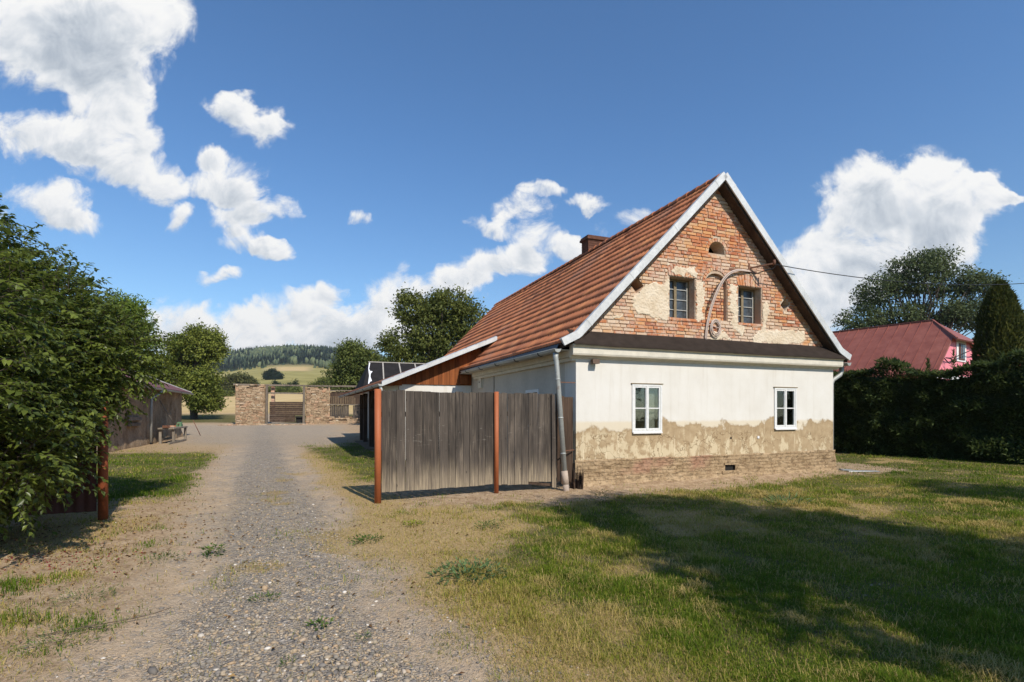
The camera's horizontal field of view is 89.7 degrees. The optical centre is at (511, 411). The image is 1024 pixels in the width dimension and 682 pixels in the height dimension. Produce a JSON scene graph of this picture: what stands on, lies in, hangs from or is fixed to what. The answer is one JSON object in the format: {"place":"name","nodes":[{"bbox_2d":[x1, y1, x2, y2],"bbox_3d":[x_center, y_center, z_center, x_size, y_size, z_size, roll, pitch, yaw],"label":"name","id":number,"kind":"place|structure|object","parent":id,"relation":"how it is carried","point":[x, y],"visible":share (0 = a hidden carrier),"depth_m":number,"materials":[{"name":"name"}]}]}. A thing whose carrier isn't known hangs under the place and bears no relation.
{"place":"outdoors","nodes":[
{"label":"outdoors","id":0,"kind":"place"},
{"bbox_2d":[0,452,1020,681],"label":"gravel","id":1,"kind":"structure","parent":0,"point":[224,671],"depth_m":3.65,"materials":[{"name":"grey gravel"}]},
{"bbox_2d":[279,655,295,665],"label":"weed","id":2,"kind":"object","parent":1,"relation":"on","point":[281,661],"visible":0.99,"depth_m":3.26,"materials":[{"name":"green plant"}]},
{"bbox_2d":[0,353,1023,681],"bbox_3d":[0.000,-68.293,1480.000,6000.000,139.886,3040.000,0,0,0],"label":"ground","id":3,"kind":"structure","parent":0,"point":[236,445],"depth_m":5.76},
{"bbox_2d":[2,401,107,520],"bbox_3d":[-9.050,0.750,6.450,6.561,1.800,0.172,0,0,-21],"label":"sheet fence","id":4,"kind":"object","parent":3,"relation":"on","point":[85,501],"visible":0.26,"depth_m":7.56,"materials":[{"name":"red paint"}]},
{"bbox_2d":[9,617,108,658],"bbox_3d":[-3.098,1.556,3.558,0.559,0.100,0.545,0,0,0],"label":"weed","id":5,"kind":"object","parent":3,"relation":"on","point":[41,643],"visible":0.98,"depth_m":3.52,"materials":[{"name":"green plant"}]},
{"bbox_2d":[49,584,118,608],"bbox_3d":[-3.607,1.551,4.351,0.505,0.110,0.488,0,0,0],"label":"weed","id":6,"kind":"object","parent":3,"relation":"on","point":[111,588],"visible":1,"depth_m":4.36,"materials":[{"name":"green plant"}]},
{"bbox_2d":[0,193,182,543],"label":"cherry tree","id":7,"kind":"object","parent":3,"relation":"on","point":[62,376],"visible":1,"depth_m":6.33,"materials":[{"name":"green plant"}]},
{"bbox_2d":[0,539,190,584],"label":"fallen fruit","id":8,"kind":"object","parent":3,"relation":"on","point":[64,562],"visible":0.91,"depth_m":5.44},
{"bbox_2d":[36,607,170,635],"bbox_3d":[-2.987,1.573,3.804,0.798,0.022,0.176,0,0,-39],"label":"twig","id":9,"kind":"object","parent":3,"relation":"on","point":[105,623],"visible":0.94,"depth_m":3.78,"materials":[{"name":"brown wood"}]},
{"bbox_2d":[92,288,164,373],"bbox_3d":[-30.516,-3.727,37.528,10.467,10.753,6.192,0,0,0],"label":"ash tree","id":10,"kind":"object","parent":3,"relation":"on","point":[135,304],"visible":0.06,"depth_m":37.35,"materials":[{"name":"green plant"}]},
{"bbox_2d":[96,367,192,454],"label":"mud shed","id":11,"kind":"structure","parent":3,"relation":"on","point":[143,430],"depth_m":24.89,"materials":[{"name":"paint"}]},
{"bbox_2d":[147,666,157,674],"bbox_3d":[-2.248,1.625,3.220,0.106,0.045,0.045,0,0,37],"label":"stone","id":12,"kind":"object","parent":3,"relation":"on","point":[152,670],"visible":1,"depth_m":3.20,"materials":[{"name":"grey stone"}]},
{"bbox_2d":[143,550,185,562],"bbox_3d":[-3.757,1.571,5.550,0.442,0.077,0.444,0,0,0],"label":"weed","id":13,"kind":"object","parent":3,"relation":"on","point":[163,555],"visible":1,"depth_m":5.61,"materials":[{"name":"green plant"}]},
{"bbox_2d":[158,426,187,444],"bbox_3d":[-17.436,1.215,26.358,0.700,0.810,3.800,0,0,-21],"label":"work bench","id":14,"kind":"object","parent":3,"relation":"on","point":[173,435],"visible":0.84,"depth_m":25.59,"materials":[{"name":"grey wood"}]},
{"bbox_2d":[145,318,234,419],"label":"walnut tree","id":15,"kind":"object","parent":3,"relation":"on","point":[204,346],"visible":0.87,"depth_m":58.61,"materials":[{"name":"green plant"}]},
{"bbox_2d":[198,543,226,557],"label":"weed","id":16,"kind":"object","parent":3,"relation":"on","point":[209,550],"visible":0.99,"depth_m":5.75,"materials":[{"name":"green plant"}]},
{"bbox_2d":[216,388,234,396],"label":"thorn bush","id":17,"kind":"object","parent":3,"relation":"on","point":[230,393],"visible":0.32,"depth_m":159.07,"materials":[{"name":"green plant"}]},
{"bbox_2d":[219,369,258,392],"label":"round bush","id":18,"kind":"object","parent":3,"relation":"on","point":[238,378],"visible":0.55,"depth_m":199.14,"materials":[{"name":"green plant"}]},
{"bbox_2d":[245,591,279,601],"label":"weed","id":19,"kind":"object","parent":3,"relation":"on","point":[264,594],"visible":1,"depth_m":4.36,"materials":[{"name":"green plant"}]},
{"bbox_2d":[260,368,284,379],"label":"tree","id":20,"kind":"object","parent":3,"relation":"on","point":[273,373],"visible":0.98,"depth_m":397.86,"materials":[{"name":"green plant"}]},
{"bbox_2d":[180,343,385,372],"bbox_3d":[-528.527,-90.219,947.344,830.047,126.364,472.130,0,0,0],"label":"forest","id":21,"kind":"object","parent":3,"relation":"on","point":[265,356],"visible":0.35,"depth_m":792.87,"materials":[{"name":"green plant"}]},
{"bbox_2d":[269,378,300,387],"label":"hedge bush","id":22,"kind":"object","parent":3,"relation":"on","point":[276,382],"visible":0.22,"depth_m":209.60,"materials":[{"name":"green plant"}]},
{"bbox_2d":[268,386,302,392],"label":"hazel bush","id":23,"kind":"object","parent":3,"relation":"on","point":[293,389],"visible":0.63,"depth_m":188.71,"materials":[{"name":"green plant"}]},
{"bbox_2d":[218,423,359,425],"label":"rubble","id":24,"kind":"object","parent":3,"relation":"on","point":[264,424],"visible":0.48,"depth_m":49.83,"materials":[{"name":"stone"}]},
{"bbox_2d":[233,384,362,424],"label":"barn ruin","id":25,"kind":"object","parent":3,"relation":"on","point":[251,403],"visible":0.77,"depth_m":51.57,"materials":[{"name":"stone"}]},
{"bbox_2d":[305,615,334,630],"bbox_3d":[-1.427,1.558,3.794,0.212,0.061,0.188,0,0,31],"label":"weed","id":26,"kind":"object","parent":3,"relation":"on","point":[316,621],"visible":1,"depth_m":3.81,"materials":[{"name":"green plant"}]},
{"bbox_2d":[307,377,341,389],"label":"bush","id":27,"kind":"object","parent":3,"relation":"on","point":[320,380],"visible":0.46,"depth_m":218.35,"materials":[{"name":"green plant"}]},
{"bbox_2d":[320,337,389,417],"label":"maple tree","id":28,"kind":"object","parent":3,"relation":"on","point":[351,362],"visible":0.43,"depth_m":58.65,"materials":[{"name":"green plant"}]},
{"bbox_2d":[347,533,383,544],"bbox_3d":[-1.809,1.573,6.354,0.464,0.076,0.444,0,0,0],"label":"weed","id":29,"kind":"object","parent":3,"relation":"on","point":[362,538],"visible":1,"depth_m":6.38,"materials":[{"name":"green plant"}]},
{"bbox_2d":[355,361,425,437],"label":"back wing","id":30,"kind":"structure","parent":3,"relation":"on","point":[375,372],"depth_m":30.12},
{"bbox_2d":[403,518,425,525],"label":"weed","id":31,"kind":"object","parent":3,"relation":"on","point":[412,522],"visible":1,"depth_m":7.27,"materials":[{"name":"green plant"}]},
{"bbox_2d":[365,281,489,363],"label":"oak tree","id":32,"kind":"object","parent":3,"relation":"on","point":[441,313],"visible":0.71,"depth_m":43.88,"materials":[{"name":"green plant"}]},
{"bbox_2d":[426,556,507,584],"bbox_3d":[-0.425,1.550,4.995,0.808,0.114,0.791,0,0,0],"label":"weed","id":33,"kind":"object","parent":3,"relation":"on","point":[464,562],"visible":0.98,"depth_m":5.02,"materials":[{"name":"green plant"}]},
{"bbox_2d":[374,389,572,503],"bbox_3d":[-0.584,0.630,9.931,4.105,2.040,0.322,0,0,-25],"label":"board fence","id":34,"kind":"object","parent":3,"relation":"on","point":[457,439],"visible":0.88,"depth_m":9.85,"materials":[{"name":"grey wood"}]},
{"bbox_2d":[472,519,504,529],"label":"weed","id":35,"kind":"object","parent":3,"relation":"on","point":[485,522],"visible":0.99,"depth_m":6.99,"materials":[{"name":"green plant"}]},
{"bbox_2d":[0,483,1020,677],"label":"fallen leaves","id":36,"kind":"object","parent":3,"relation":"on","point":[318,636],"visible":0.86,"depth_m":5.93,"materials":[{"name":"brown plant"}]},
{"bbox_2d":[0,440,1023,681],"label":"grass","id":37,"kind":"structure","parent":3,"relation":"on","point":[984,621],"depth_m":4.80,"materials":[{"name":"green plant"}]},
{"bbox_2d":[338,172,851,490],"bbox_3d":[-0.205,-2.156,20.843,11.915,7.811,21.293,0,0,-21],"label":"farmhouse","id":38,"kind":"object","parent":3,"relation":"on","point":[607,334],"visible":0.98,"depth_m":12.29,"materials":[{"name":"paint"}]},
{"bbox_2d":[525,389,538,393],"bbox_3d":[0.523,-0.070,12.859,0.070,0.940,0.800,0,0,-21],"label":"window frame","id":39,"kind":"structure","parent":38,"relation":"in","point":[535,390],"depth_m":12.80,"materials":[{"name":"white paint"}]},
{"bbox_2d":[631,383,662,433],"bbox_3d":[2.971,-0.067,11.442,0.842,1.110,0.190,0,0,-21],"label":"window frame","id":40,"kind":"structure","parent":38,"relation":"in","point":[649,408],"depth_m":11.42,"materials":[{"name":"white paint"}]},
{"bbox_2d":[669,279,688,318],"bbox_3d":[3.855,-2.623,12.111,0.724,0.952,0.072,0,0,-21],"label":"attic window frame","id":41,"kind":"structure","parent":38,"relation":"in","point":[679,289],"depth_m":12.14,"materials":[{"name":"grey wood"}]},
{"bbox_2d":[704,265,774,339],"bbox_3d":[5.409,-2.634,12.374,1.855,1.928,0.318,0,0,-10],"label":"hanging cable","id":42,"kind":"object","parent":38,"relation":"attached to","point":[713,321],"visible":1,"depth_m":12.16,"materials":[{"name":"black rubber"}]},
{"bbox_2d":[738,288,754,323],"bbox_3d":[5.763,-2.608,12.862,0.734,0.901,0.072,0,0,-21],"label":"attic window frame","id":43,"kind":"structure","parent":38,"relation":"in","point":[746,297],"depth_m":12.91,"materials":[{"name":"grey wood"}]},
{"bbox_2d":[773,387,797,429],"bbox_3d":[6.857,-0.077,12.929,0.803,1.071,0.110,0,0,-21],"label":"window frame","id":44,"kind":"structure","parent":38,"relation":"in","point":[785,398],"depth_m":12.90,"materials":[{"name":"white paint"}]},
{"bbox_2d":[776,264,1023,284],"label":"power line","id":45,"kind":"object","parent":38,"relation":"attached to","point":[897,281],"visible":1,"depth_m":13.85,"materials":[{"name":"black rubber"}]},
{"bbox_2d":[588,488,612,503],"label":"weed","id":46,"kind":"object","parent":3,"relation":"on","point":[600,494],"visible":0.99,"depth_m":9.00,"materials":[{"name":"green plant"}]},
{"bbox_2d":[761,491,814,506],"bbox_3d":[4.723,1.490,8.906,0.891,0.244,0.857,0,0,-39],"label":"weed","id":47,"kind":"object","parent":3,"relation":"on","point":[781,498],"visible":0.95,"depth_m":8.94,"materials":[{"name":"green plant"}]},
{"bbox_2d":[839,469,880,471],"bbox_3d":[9.113,1.549,13.499,1.019,0.055,0.234,1,1,-6],"label":"sheet scrap","id":48,"kind":"object","parent":3,"relation":"on","point":[849,470],"visible":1,"depth_m":13.43,"materials":[{"name":"metal"}]},
{"bbox_2d":[830,243,1023,339],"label":"robinia tree","id":49,"kind":"object","parent":3,"relation":"on","point":[936,266],"visible":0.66,"depth_m":58.87,"materials":[{"name":"green plant"}]},
{"bbox_2d":[833,346,1023,463],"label":"spruce hedge","id":50,"kind":"object","parent":3,"relation":"on","point":[977,416],"visible":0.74,"depth_m":17.38,"materials":[{"name":"green plant"}]},
{"bbox_2d":[969,278,1023,375],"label":"thuja tree","id":51,"kind":"object","parent":3,"relation":"on","point":[999,318],"visible":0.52,"depth_m":18.67,"materials":[{"name":"green plant"}]},
{"bbox_2d":[0,0,1023,357],"label":"sky","id":52,"kind":"structure","parent":0,"point":[265,172],"materials":[{"name":"blue"}]},
{"bbox_2d":[569,468,583,488],"bbox_3d":[1.301,1.345,10.497,0.328,0.550,0.198,0,0,0],"label":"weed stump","id":53,"kind":"object","parent":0,"point":[578,483],"visible":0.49,"depth_m":10.47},
{"bbox_2d":[832,319,972,378],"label":"pink house","id":54,"kind":"structure","parent":0,"point":[915,344],"depth_m":33.20,"materials":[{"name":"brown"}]}
]}

